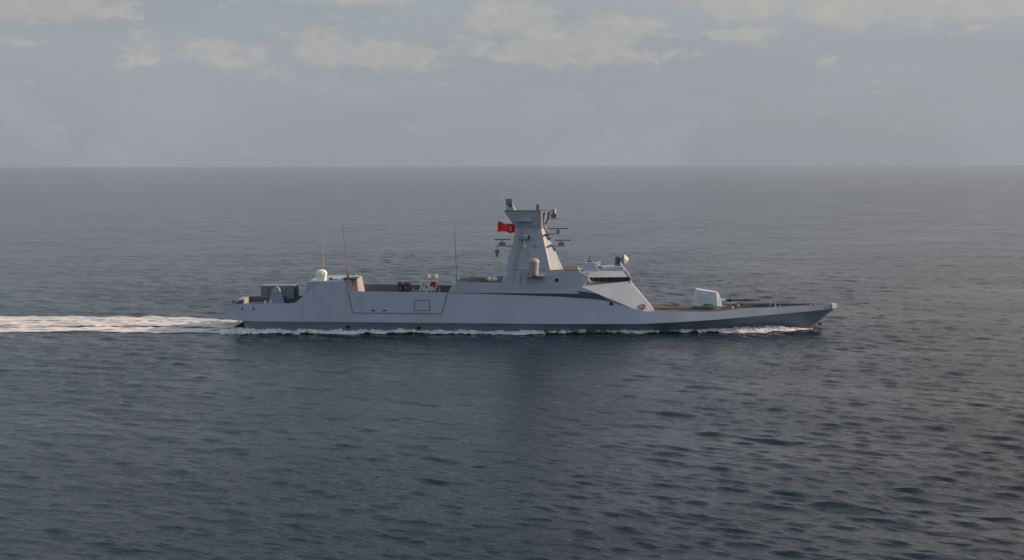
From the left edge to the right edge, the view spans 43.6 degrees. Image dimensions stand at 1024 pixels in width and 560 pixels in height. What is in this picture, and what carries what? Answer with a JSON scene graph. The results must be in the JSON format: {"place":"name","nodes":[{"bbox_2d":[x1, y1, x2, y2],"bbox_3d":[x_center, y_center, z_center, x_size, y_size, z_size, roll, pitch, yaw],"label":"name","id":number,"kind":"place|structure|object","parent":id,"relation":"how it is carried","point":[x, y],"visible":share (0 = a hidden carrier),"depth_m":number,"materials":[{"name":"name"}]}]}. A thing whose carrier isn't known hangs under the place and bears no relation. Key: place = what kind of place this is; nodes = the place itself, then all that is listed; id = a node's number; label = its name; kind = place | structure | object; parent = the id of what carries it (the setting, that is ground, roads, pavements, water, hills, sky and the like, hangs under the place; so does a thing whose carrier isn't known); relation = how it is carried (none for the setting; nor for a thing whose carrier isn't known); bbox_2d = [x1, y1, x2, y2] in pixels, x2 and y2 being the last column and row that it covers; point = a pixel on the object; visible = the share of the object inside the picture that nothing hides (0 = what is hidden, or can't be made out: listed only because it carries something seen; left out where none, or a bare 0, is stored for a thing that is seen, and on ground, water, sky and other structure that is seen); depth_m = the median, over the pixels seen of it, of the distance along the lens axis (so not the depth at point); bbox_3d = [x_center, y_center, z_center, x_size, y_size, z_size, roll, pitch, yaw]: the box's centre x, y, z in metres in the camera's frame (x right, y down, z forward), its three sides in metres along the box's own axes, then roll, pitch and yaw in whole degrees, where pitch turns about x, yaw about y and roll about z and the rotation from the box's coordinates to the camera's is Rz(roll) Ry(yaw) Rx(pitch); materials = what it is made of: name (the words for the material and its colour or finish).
{"place":"outdoors","nodes":[
{"label":"outdoors","id":0,"kind":"place"},
{"bbox_2d":[0,165,1023,559],"bbox_3d":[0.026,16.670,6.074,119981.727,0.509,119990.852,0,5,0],"label":"sea","id":1,"kind":"structure","parent":0,"point":[876,413],"depth_m":102.68,"materials":[{"name":"liquid"}]},
{"bbox_2d":[0,315,244,332],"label":"wake foam","id":2,"kind":"object","parent":1,"relation":"on","point":[26,324],"visible":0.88,"depth_m":138.32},
{"bbox_2d":[220,325,812,334],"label":"hull foam","id":3,"kind":"object","parent":1,"relation":"on","point":[734,329],"visible":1,"depth_m":131.20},
{"bbox_2d":[222,198,836,333],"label":"warship","id":4,"kind":"object","parent":1,"relation":"on","point":[537,286],"visible":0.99,"depth_m":131.15,"materials":[{"name":"grey metal"}]},
{"bbox_2d":[487,277,497,280],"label":"life raft canister","id":5,"kind":"object","parent":4,"relation":"on","point":[492,278],"visible":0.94,"depth_m":132.01,"materials":[{"name":"white plastic"}]},
{"bbox_2d":[498,222,514,232],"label":"flag","id":6,"kind":"object","parent":4,"relation":"attached to","point":[508,228],"visible":1,"depth_m":133.65,"materials":[{"name":"red fabric"}]},
{"bbox_2d":[0,0,1023,166],"label":"sky","id":7,"kind":"structure","parent":0,"point":[84,83],"materials":[{"name":"grey"}]}
]}

